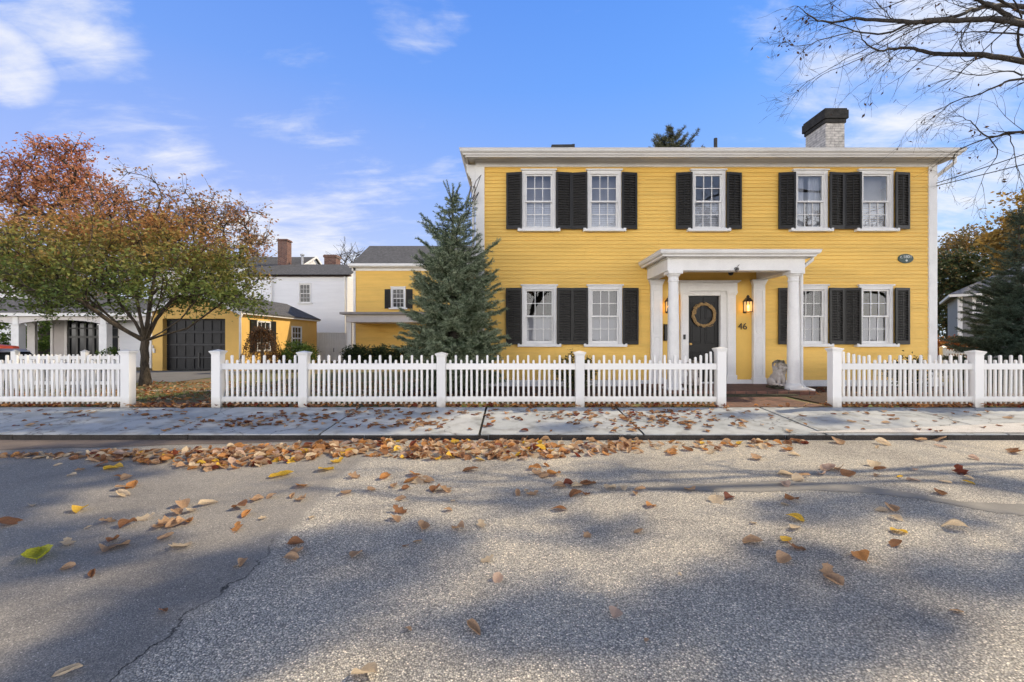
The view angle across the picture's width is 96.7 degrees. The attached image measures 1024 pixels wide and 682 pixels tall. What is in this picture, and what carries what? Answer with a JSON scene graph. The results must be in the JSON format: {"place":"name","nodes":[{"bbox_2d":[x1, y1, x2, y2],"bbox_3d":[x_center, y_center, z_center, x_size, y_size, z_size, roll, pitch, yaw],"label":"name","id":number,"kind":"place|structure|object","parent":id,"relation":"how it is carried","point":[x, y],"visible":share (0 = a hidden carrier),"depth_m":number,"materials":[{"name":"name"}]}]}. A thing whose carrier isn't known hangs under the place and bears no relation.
{"place":"outdoors","nodes":[
{"label":"outdoors","id":0,"kind":"place"},
{"bbox_2d":[0,267,112,348],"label":"neighbour house","id":1,"kind":"structure","parent":0,"point":[7,330],"depth_m":33.00,"materials":[{"name":"white"}]},
{"bbox_2d":[4,371,255,381],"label":"driveway","id":2,"kind":"structure","parent":0,"point":[168,376],"depth_m":15.67,"materials":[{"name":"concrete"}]},
{"bbox_2d":[144,295,320,370],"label":"garage","id":3,"kind":"structure","parent":0,"point":[191,347],"depth_m":18.55,"materials":[{"name":"yellow paint"}]},
{"bbox_2d":[167,319,224,369],"bbox_3d":[-12.792,0.145,18.550,2.522,2.091,0.100,0,0,0],"label":"garage door","id":4,"kind":"structure","parent":3,"relation":"in","point":[188,349],"depth_m":18.55,"materials":[{"name":"wood"}]},
{"bbox_2d":[257,321,270,351],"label":"window","id":5,"kind":"structure","parent":3,"relation":"in","point":[268,323],"depth_m":20.11,"materials":[{"name":"white paint"}]},
{"bbox_2d":[291,326,301,349],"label":"window","id":6,"kind":"structure","parent":3,"relation":"in","point":[296,331],"depth_m":23.09,"materials":[{"name":"white paint"}]},
{"bbox_2d":[149,388,403,390],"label":"garden path","id":7,"kind":"structure","parent":0,"point":[255,389],"depth_m":10.95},
{"bbox_2d":[0,440,1023,681],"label":"road","id":8,"kind":"structure","parent":0,"point":[728,605],"depth_m":2.52,"materials":[{"name":"asphalt"}]},
{"bbox_2d":[0,516,22,524],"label":"fallen leaf","id":9,"kind":"object","parent":8,"relation":"on","point":[7,520],"visible":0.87,"depth_m":3.17,"materials":[{"name":"plant"}]},
{"bbox_2d":[21,544,52,563],"bbox_3d":[-2.770,1.237,2.662,0.181,0.052,0.134,0,0,11],"label":"fallen leaf","id":10,"kind":"object","parent":8,"relation":"on","point":[38,552],"visible":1,"depth_m":2.68,"materials":[{"name":"plant"}]},
{"bbox_2d":[50,663,85,677],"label":"fallen leaf","id":11,"kind":"object","parent":8,"relation":"on","point":[64,670],"visible":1,"depth_m":1.74,"materials":[{"name":"plant"}]},
{"bbox_2d":[60,537,75,545],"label":"fallen leaf","id":12,"kind":"object","parent":8,"relation":"on","point":[67,541],"visible":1,"depth_m":2.86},
{"bbox_2d":[116,489,129,496],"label":"fallen leaf","id":13,"kind":"object","parent":8,"relation":"on","point":[123,492],"visible":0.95,"depth_m":3.75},
{"bbox_2d":[116,517,136,529],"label":"fallen leaf","id":14,"kind":"object","parent":8,"relation":"on","point":[122,522],"visible":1,"depth_m":3.12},
{"bbox_2d":[0,440,343,449],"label":"gutter apron","id":15,"kind":"object","parent":8,"relation":"on","point":[19,444],"visible":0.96,"depth_m":5.68,"materials":[{"name":"concrete"}]},
{"bbox_2d":[165,518,181,527],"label":"fallen leaf","id":16,"kind":"object","parent":8,"relation":"on","point":[171,522],"visible":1,"depth_m":3.12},
{"bbox_2d":[175,498,189,508],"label":"fallen leaf","id":17,"kind":"object","parent":8,"relation":"on","point":[183,503],"visible":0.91,"depth_m":3.50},
{"bbox_2d":[196,499,217,504],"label":"fallen leaf","id":18,"kind":"object","parent":8,"relation":"on","point":[204,501],"visible":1,"depth_m":3.53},
{"bbox_2d":[261,470,293,479],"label":"fallen leaf","id":19,"kind":"object","parent":8,"relation":"on","point":[284,472],"visible":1,"depth_m":4.24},
{"bbox_2d":[284,551,298,559],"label":"fallen leaf","id":20,"kind":"object","parent":8,"relation":"on","point":[293,555],"visible":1,"depth_m":2.65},
{"bbox_2d":[285,536,303,544],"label":"fallen leaf","id":21,"kind":"object","parent":8,"relation":"on","point":[295,540],"visible":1,"depth_m":2.85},
{"bbox_2d":[351,662,377,673],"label":"fallen leaf","id":22,"kind":"object","parent":8,"relation":"on","point":[369,667],"visible":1,"depth_m":1.73,"materials":[{"name":"plant"}]},
{"bbox_2d":[393,505,406,513],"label":"fallen leaf","id":23,"kind":"object","parent":8,"relation":"on","point":[399,509],"visible":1,"depth_m":3.38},
{"bbox_2d":[0,435,810,459],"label":"leaf drift","id":24,"kind":"object","parent":8,"relation":"on","point":[319,447],"visible":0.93,"depth_m":5.21,"materials":[{"name":"plant"}]},
{"bbox_2d":[418,520,429,528],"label":"fallen leaf","id":25,"kind":"object","parent":8,"relation":"on","point":[422,524],"visible":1,"depth_m":3.11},
{"bbox_2d":[465,618,480,634],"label":"fallen leaf","id":26,"kind":"object","parent":8,"relation":"on","point":[472,623],"visible":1,"depth_m":2.01,"materials":[{"name":"plant"}]},
{"bbox_2d":[493,572,502,582],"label":"fallen leaf","id":27,"kind":"object","parent":8,"relation":"on","point":[497,577],"visible":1,"depth_m":2.42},
{"bbox_2d":[609,603,622,617],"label":"fallen leaf","id":28,"kind":"object","parent":8,"relation":"on","point":[615,612],"visible":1,"depth_m":2.11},
{"bbox_2d":[708,490,724,504],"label":"fallen leaf","id":29,"kind":"object","parent":8,"relation":"on","point":[718,499],"visible":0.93,"depth_m":3.60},
{"bbox_2d":[742,534,762,542],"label":"fallen leaf","id":30,"kind":"object","parent":8,"relation":"on","point":[750,538],"visible":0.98,"depth_m":2.88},
{"bbox_2d":[776,550,791,562],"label":"fallen leaf","id":31,"kind":"object","parent":8,"relation":"on","point":[782,557],"visible":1,"depth_m":2.63,"materials":[{"name":"plant"}]},
{"bbox_2d":[786,513,804,521],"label":"fallen leaf","id":32,"kind":"object","parent":8,"relation":"on","point":[798,516],"visible":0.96,"depth_m":3.24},
{"bbox_2d":[819,561,833,576],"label":"fallen leaf","id":33,"kind":"object","parent":8,"relation":"on","point":[826,569],"visible":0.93,"depth_m":2.50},
{"bbox_2d":[820,463,835,470],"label":"fallen leaf","id":34,"kind":"object","parent":8,"relation":"on","point":[825,467],"visible":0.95,"depth_m":4.50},
{"bbox_2d":[823,573,844,585],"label":"fallen leaf","id":35,"kind":"object","parent":8,"relation":"on","point":[836,578],"visible":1,"depth_m":2.40,"materials":[{"name":"plant"}]},
{"bbox_2d":[646,480,1023,515],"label":"seam sealing","id":36,"kind":"object","parent":8,"relation":"on","point":[764,486],"visible":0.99,"depth_m":3.88,"materials":[{"name":"asphalt"}]},
{"bbox_2d":[840,469,855,476],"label":"fallen leaf","id":37,"kind":"object","parent":8,"relation":"on","point":[845,472],"visible":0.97,"depth_m":4.31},
{"bbox_2d":[851,549,869,563],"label":"fallen leaf","id":38,"kind":"object","parent":8,"relation":"on","point":[863,554],"visible":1,"depth_m":2.66,"materials":[{"name":"plant"}]},
{"bbox_2d":[874,437,891,445],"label":"fallen leaf","id":39,"kind":"object","parent":8,"relation":"on","point":[883,441],"visible":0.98,"depth_m":5.60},
{"bbox_2d":[888,539,901,546],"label":"fallen leaf","id":40,"kind":"object","parent":8,"relation":"on","point":[894,542],"visible":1,"depth_m":2.84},
{"bbox_2d":[941,518,971,527],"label":"fallen leaf","id":41,"kind":"object","parent":8,"relation":"on","point":[955,522],"visible":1,"depth_m":3.06,"materials":[{"name":"plant"}]},
{"bbox_2d":[952,464,968,474],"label":"fallen leaf","id":42,"kind":"object","parent":8,"relation":"on","point":[959,469],"visible":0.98,"depth_m":4.39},
{"bbox_2d":[0,406,1023,439],"bbox_3d":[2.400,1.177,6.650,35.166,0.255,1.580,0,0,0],"label":"sidewalk","id":43,"kind":"structure","parent":0,"point":[109,421],"depth_m":6.56,"materials":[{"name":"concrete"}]},
{"bbox_2d":[0,401,1023,407],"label":"fence litter","id":44,"kind":"object","parent":43,"relation":"on","point":[490,404],"visible":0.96,"depth_m":7.46,"materials":[{"name":"beige plant"}]},
{"bbox_2d":[810,423,1023,432],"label":"granite edging","id":45,"kind":"object","parent":43,"relation":"on","point":[1008,428],"visible":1,"depth_m":6.05,"materials":[{"name":"stone"}]},
{"bbox_2d":[0,0,1023,340],"label":"sky","id":46,"kind":"structure","parent":0,"point":[351,117],"materials":[{"name":"blue"}]},
{"bbox_2d":[1,359,1023,406],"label":"lawn","id":47,"kind":"structure","parent":0,"point":[206,380],"depth_m":11.44,"materials":[{"name":"plant"}]},
{"bbox_2d":[0,321,49,355],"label":"hedge","id":48,"kind":"object","parent":47,"relation":"on","point":[44,344],"visible":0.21,"depth_m":27.44,"materials":[{"name":"green plant"}]},
{"bbox_2d":[0,348,66,380],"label":"car","id":49,"kind":"object","parent":47,"relation":"on","point":[5,352],"visible":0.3,"depth_m":12.13,"materials":[{"name":"grey paint"}]},
{"bbox_2d":[10,350,119,389],"bbox_3d":[-10.511,0.716,10.800,2.688,1.018,0.136,0,0,0],"label":"picket fence","id":50,"kind":"object","parent":47,"relation":"on","point":[84,354],"visible":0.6,"depth_m":10.78,"materials":[{"name":"white wood"}]},
{"bbox_2d":[0,349,138,407],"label":"picket fence","id":51,"kind":"object","parent":47,"relation":"on","point":[124,366],"visible":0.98,"depth_m":7.48,"materials":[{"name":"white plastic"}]},
{"bbox_2d":[0,131,158,355],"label":"maple tree","id":52,"kind":"object","parent":47,"relation":"on","point":[49,178],"visible":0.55,"depth_m":29.50,"materials":[{"name":"brown plant"}]},
{"bbox_2d":[0,298,168,367],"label":"carport","id":53,"kind":"object","parent":47,"relation":"on","point":[75,337],"visible":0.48,"depth_m":20.98,"materials":[{"name":"white paint"}]},
{"bbox_2d":[68,320,118,362],"label":"glazed doors","id":54,"kind":"structure","parent":53,"relation":"in","point":[81,337],"depth_m":22.56,"materials":[{"name":"glass"}]},
{"bbox_2d":[95,345,119,370],"bbox_3d":[-16.260,0.691,18.459,1.070,1.096,0.928,0,0,16],"label":"rose shrub","id":55,"kind":"object","parent":47,"relation":"on","point":[113,351],"visible":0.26,"depth_m":18.35,"materials":[{"name":"green plant"}]},
{"bbox_2d":[78,157,194,297],"bbox_3d":[-27.642,-5.788,33.339,7.459,14.424,6.500,0,0,21],"label":"autumn tree","id":56,"kind":"object","parent":47,"relation":"on","point":[126,217],"visible":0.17,"depth_m":32.44,"materials":[{"name":"brown plant"}]},
{"bbox_2d":[0,192,280,385],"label":"lawn tree","id":57,"kind":"object","parent":47,"relation":"on","point":[70,260],"visible":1,"depth_m":11.39,"materials":[{"name":"green plant"}]},
{"bbox_2d":[143,402,225,406],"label":"gate walk","id":58,"kind":"structure","parent":47,"relation":"on","point":[170,403],"depth_m":7.73,"materials":[{"name":"brick"}]},
{"bbox_2d":[136,173,255,284],"bbox_3d":[-23.864,-5.310,34.212,7.741,13.501,8.089,0,0,0],"label":"autumn tree","id":59,"kind":"object","parent":47,"relation":"on","point":[207,214],"visible":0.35,"depth_m":33.35,"materials":[{"name":"brown plant"}]},
{"bbox_2d":[4,381,399,404],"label":"grass","id":60,"kind":"structure","parent":47,"relation":"on","point":[182,393],"depth_m":9.82,"materials":[{"name":"plant"}]},
{"bbox_2d":[195,190,278,257],"bbox_3d":[-21.613,-5.233,35.819,6.486,13.299,5.720,0,0,-15],"label":"autumn tree","id":61,"kind":"object","parent":47,"relation":"on","point":[253,239],"visible":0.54,"depth_m":35.71,"materials":[{"name":"brown plant"}]},
{"bbox_2d":[153,239,352,332],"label":"white house","id":62,"kind":"structure","parent":47,"relation":"on","point":[314,287],"depth_m":29.99,"materials":[{"name":"paint"}]},
{"bbox_2d":[297,283,311,303],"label":"window","id":63,"kind":"structure","parent":62,"relation":"in","point":[304,288],"depth_m":30.00,"materials":[{"name":"white paint"}]},
{"bbox_2d":[238,324,282,372],"bbox_3d":[-9.495,0.317,17.201,1.876,1.877,1.571,0,0,0],"label":"weeping tree","id":64,"kind":"object","parent":47,"relation":"on","point":[261,334],"visible":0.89,"depth_m":17.09,"materials":[{"name":"brown plant"}]},
{"bbox_2d":[261,345,290,372],"bbox_3d":[-9.054,0.693,17.353,1.083,1.071,0.943,0,0,-40],"label":"shrub","id":65,"kind":"object","parent":47,"relation":"on","point":[271,358],"visible":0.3,"depth_m":17.29,"materials":[{"name":"brown plant"}]},
{"bbox_2d":[276,337,320,371],"bbox_3d":[-8.279,0.534,17.601,1.680,1.390,1.543,0,0,0],"label":"round shrub","id":66,"kind":"object","parent":47,"relation":"on","point":[293,346],"visible":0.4,"depth_m":17.48,"materials":[{"name":"green plant"}]},
{"bbox_2d":[317,333,346,360],"bbox_3d":[-10.633,0.350,26.986,1.975,1.700,0.147,0,0,0],"label":"board fence","id":67,"kind":"object","parent":47,"relation":"on","point":[332,345],"visible":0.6,"depth_m":27.00,"materials":[{"name":"white paint"}]},
{"bbox_2d":[340,343,370,362],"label":"hedge","id":68,"kind":"object","parent":47,"relation":"on","point":[354,350],"visible":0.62,"depth_m":20.00,"materials":[{"name":"green plant"}]},
{"bbox_2d":[363,343,392,362],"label":"hedge","id":69,"kind":"object","parent":47,"relation":"on","point":[382,351],"visible":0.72,"depth_m":19.76,"materials":[{"name":"green plant"}]},
{"bbox_2d":[387,343,420,362],"bbox_3d":[-4.512,0.640,19.812,1.797,1.176,1.280,0,0,0],"label":"hedge","id":70,"kind":"object","parent":47,"relation":"on","point":[395,353],"visible":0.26,"depth_m":19.53,"materials":[{"name":"green plant"}]},
{"bbox_2d":[339,246,471,362],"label":"house wing","id":71,"kind":"structure","parent":47,"relation":"on","point":[382,290],"depth_m":23.98,"materials":[{"name":"wood"}]},
{"bbox_2d":[389,286,406,308],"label":"window","id":72,"kind":"structure","parent":71,"relation":"in","point":[398,293],"depth_m":23.99,"materials":[{"name":"white paint"}]},
{"bbox_2d":[391,179,512,392],"bbox_3d":[-1.243,-1.147,9.483,2.582,4.553,2.645,0,0,0],"label":"spruce tree","id":73,"kind":"object","parent":47,"relation":"on","point":[455,324],"visible":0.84,"depth_m":9.10,"materials":[{"name":"green plant"}]},
{"bbox_2d":[209,347,727,407],"bbox_3d":[-0.707,0.591,7.500,8.462,0.992,0.191,0,0,0],"label":"picket fence","id":74,"kind":"object","parent":47,"relation":"on","point":[303,366],"visible":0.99,"depth_m":7.48,"materials":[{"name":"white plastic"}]},
{"bbox_2d":[4,379,1023,404],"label":"lawn litter","id":75,"kind":"object","parent":47,"relation":"on","point":[181,390],"visible":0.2,"depth_m":9.94,"materials":[{"name":"beige plant"}]},
{"bbox_2d":[399,386,658,395],"bbox_3d":[0.375,1.054,9.507,5.150,0.018,2.013,0,0,0],"label":"planting bed","id":76,"kind":"object","parent":47,"relation":"on","point":[551,391],"visible":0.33,"depth_m":9.45,"materials":[{"name":"soil"}]},
{"bbox_2d":[556,349,600,389],"bbox_3d":[1.397,0.633,9.939,1.047,0.931,0.825,0,0,0],"label":"foundation shrub","id":77,"kind":"object","parent":76,"relation":"on","point":[567,377],"visible":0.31,"depth_m":9.91,"materials":[{"name":"green plant"}]},
{"bbox_2d":[648,124,703,146],"bbox_3d":[12.427,-8.006,36.180,12.500,18.512,13.304,0,0,0],"label":"spruce tree","id":78,"kind":"object","parent":47,"relation":"on","point":[671,139],"visible":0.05,"depth_m":34.97,"materials":[{"name":"green plant"}]},
{"bbox_2d":[459,108,967,396],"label":"house","id":79,"kind":"structure","parent":47,"relation":"on","point":[598,253],"depth_m":10.51,"materials":[{"name":"yellow paint"}]},
{"bbox_2d":[466,175,480,206],"bbox_3d":[-0.880,-3.398,10.350,0.372,0.767,0.036,0,0,0],"label":"service drop","id":80,"kind":"object","parent":79,"relation":"attached to","point":[472,191],"visible":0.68,"depth_m":10.34,"materials":[{"name":"grey metal"}]},
{"bbox_2d":[518,168,559,231],"bbox_3d":[0.619,-3.241,10.583,0.978,1.444,0.340,0,0,0],"label":"window","id":81,"kind":"structure","parent":79,"relation":"in","point":[538,184],"depth_m":10.55,"materials":[{"name":"white paint"}]},
{"bbox_2d":[518,284,560,346],"bbox_3d":[0.630,-0.585,10.543,1.000,1.437,0.260,0,0,0],"label":"window","id":82,"kind":"structure","parent":79,"relation":"in","point":[537,330],"depth_m":10.51,"materials":[{"name":"white paint"}]},
{"bbox_2d":[583,168,625,231],"bbox_3d":[2.126,-3.241,10.583,0.985,1.444,0.340,0,0,0],"label":"window","id":83,"kind":"structure","parent":79,"relation":"in","point":[603,184],"depth_m":10.55,"materials":[{"name":"white paint"}]},
{"bbox_2d":[583,284,626,346],"bbox_3d":[2.144,-0.585,10.583,0.993,1.437,0.340,0,0,0],"label":"window","id":84,"kind":"structure","parent":79,"relation":"in","point":[604,300],"depth_m":10.56,"materials":[{"name":"white paint"}]},
{"bbox_2d":[682,360,702,388],"bbox_3d":[3.779,0.682,9.509,0.347,0.598,0.426,0,0,0],"label":"lion statue","id":85,"kind":"object","parent":79,"relation":"on","point":[692,376],"visible":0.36,"depth_m":9.42,"materials":[{"name":"stone"}]},
{"bbox_2d":[692,297,715,327],"bbox_3d":[4.443,-0.666,10.542,0.584,0.718,0.066,0,0,0],"label":"wreath","id":86,"kind":"object","parent":79,"relation":"hanging from","point":[712,308],"visible":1,"depth_m":10.52,"materials":[{"name":"plant"}]},
{"bbox_2d":[689,296,718,381],"bbox_3d":[4.441,-0.046,10.568,0.725,1.988,0.120,0,0,0],"label":"door","id":87,"kind":"structure","parent":79,"relation":"in","point":[702,340],"depth_m":10.58,"materials":[{"name":"black paint"}]},
{"bbox_2d":[686,168,730,231],"bbox_3d":[4.526,-3.241,10.543,0.985,1.444,0.260,0,0,0],"label":"window","id":88,"kind":"structure","parent":79,"relation":"in","point":[702,212],"depth_m":10.51,"materials":[{"name":"white paint"}]},
{"bbox_2d":[743,295,752,312],"bbox_3d":[5.378,-0.848,10.406,0.170,0.407,0.237,0,0,0],"label":"wall lantern","id":89,"kind":"object","parent":79,"relation":"attached to","point":[746,300],"depth_m":10.33,"materials":[{"name":"brown metal"}]},
{"bbox_2d":[766,360,787,388],"bbox_3d":[5.519,0.682,9.439,0.347,0.598,0.426,0,0,0],"label":"lion statue","id":90,"kind":"object","parent":79,"relation":"on","point":[776,379],"visible":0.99,"depth_m":9.35,"materials":[{"name":"stone"}]},
{"bbox_2d":[788,168,833,231],"bbox_3d":[6.885,-3.241,10.564,0.978,1.444,0.302,0,0,0],"label":"window","id":91,"kind":"structure","parent":79,"relation":"in","point":[813,174],"depth_m":10.55,"materials":[{"name":"white paint"}]},
{"bbox_2d":[803,284,833,346],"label":"window","id":92,"kind":"structure","parent":79,"relation":"in","point":[812,333],"depth_m":10.52,"materials":[{"name":"white paint"}]},
{"bbox_2d":[854,168,899,231],"bbox_3d":[8.396,-3.241,10.583,0.978,1.444,0.340,0,0,0],"label":"window","id":93,"kind":"structure","parent":79,"relation":"in","point":[872,203],"depth_m":10.55,"materials":[{"name":"white paint"}]},
{"bbox_2d":[854,284,899,346],"bbox_3d":[8.389,-0.585,10.543,0.978,1.437,0.260,0,0,0],"label":"window","id":94,"kind":"structure","parent":79,"relation":"in","point":[872,325],"depth_m":10.52,"materials":[{"name":"white paint"}]},
{"bbox_2d":[898,254,913,262],"bbox_3d":[9.089,-1.904,10.508,0.356,0.216,0.027,0,0,0],"label":"house plaque","id":95,"kind":"object","parent":79,"relation":"attached to","point":[905,258],"visible":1,"depth_m":10.50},
{"bbox_2d":[936,154,1023,183],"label":"overhead cable","id":96,"kind":"object","parent":79,"relation":"attached to","point":[982,168],"visible":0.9,"depth_m":9.64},
{"bbox_2d":[726,397,825,406],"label":"brick walk","id":97,"kind":"structure","parent":47,"relation":"on","point":[749,401],"depth_m":7.97,"materials":[{"name":"brick"}]},
{"bbox_2d":[790,386,1018,403],"bbox_3d":[7.600,1.055,9.132,4.600,0.020,2.763,0,0,0],"label":"planting bed","id":98,"kind":"object","parent":47,"relation":"on","point":[820,396],"visible":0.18,"depth_m":9.13,"materials":[{"name":"soil"}]},
{"bbox_2d":[877,350,933,391],"bbox_3d":[8.316,0.644,9.627,0.960,0.904,0.823,0,0,0],"label":"foundation shrub","id":99,"kind":"object","parent":98,"relation":"on","point":[917,371],"visible":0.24,"depth_m":9.52,"materials":[{"name":"green plant"}]},
{"bbox_2d":[825,347,1023,407],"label":"picket fence","id":100,"kind":"object","parent":47,"relation":"on","point":[975,366],"visible":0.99,"depth_m":7.48,"materials":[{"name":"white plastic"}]},
{"bbox_2d":[939,346,966,377],"bbox_3d":[12.628,0.641,13.000,0.781,1.018,0.136,0,0,0],"label":"railing","id":101,"kind":"object","parent":47,"relation":"on","point":[942,351],"visible":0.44,"depth_m":12.98,"materials":[{"name":"white plastic"}]},
{"bbox_2d":[937,334,977,362],"bbox_3d":[18.086,0.445,19.079,2.361,1.570,2.050,0,0,33],"label":"hedge","id":102,"kind":"object","parent":47,"relation":"on","point":[940,342],"visible":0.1,"depth_m":18.66,"materials":[{"name":"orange plant"}]},
{"bbox_2d":[937,245,994,338],"bbox_3d":[36.569,-3.268,38.282,8.959,9.355,8.363,0,0,0],"label":"background tree","id":103,"kind":"object","parent":47,"relation":"on","point":[952,267],"visible":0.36,"depth_m":36.52,"materials":[{"name":"green plant"}]},
{"bbox_2d":[937,210,1008,295],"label":"background tree","id":104,"kind":"object","parent":47,"relation":"on","point":[955,242],"visible":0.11,"depth_m":42.14,"materials":[{"name":"brown plant"}]},
{"bbox_2d":[937,203,1023,386],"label":"spruce tree","id":105,"kind":"object","parent":47,"relation":"on","point":[1002,312],"visible":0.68,"depth_m":10.77,"materials":[{"name":"green plant"}]},
{"bbox_2d":[966,234,1009,285],"bbox_3d":[39.502,-4.102,33.877,8.907,11.016,8.544,0,0,36],"label":"background tree","id":106,"kind":"object","parent":47,"relation":"on","point":[978,252],"visible":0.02,"depth_m":35.74,"materials":[{"name":"brown plant"}]},
{"bbox_2d":[959,187,1023,279],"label":"background tree","id":107,"kind":"object","parent":47,"relation":"on","point":[994,236],"visible":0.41,"depth_m":27.03,"materials":[{"name":"brown plant"}]},
{"bbox_2d":[107,407,1023,407],"bbox_3d":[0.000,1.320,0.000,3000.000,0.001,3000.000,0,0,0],"label":"ground","id":108,"kind":"structure","parent":0,"point":[486,407],"depth_m":9.03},
{"bbox_2d":[328,237,363,263],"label":"bare tree","id":109,"kind":"object","parent":108,"relation":"on","point":[350,256],"visible":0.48,"depth_m":39.55,"materials":[{"name":"brown plant"}]},
{"bbox_2d":[0,435,1023,439],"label":"kerb","id":110,"kind":"structure","parent":108,"relation":"on","point":[475,437],"depth_m":5.84,"materials":[{"name":"stone"}]},
{"bbox_2d":[750,0,1023,223],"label":"street tree","id":111,"kind":"object","parent":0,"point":[1007,18],"visible":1,"depth_m":6.05,"materials":[{"name":"brown plant"}]},
{"bbox_2d":[939,263,1023,358],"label":"grey house","id":112,"kind":"structure","parent":0,"point":[954,304],"depth_m":23.52,"materials":[{"name":"white paint"}]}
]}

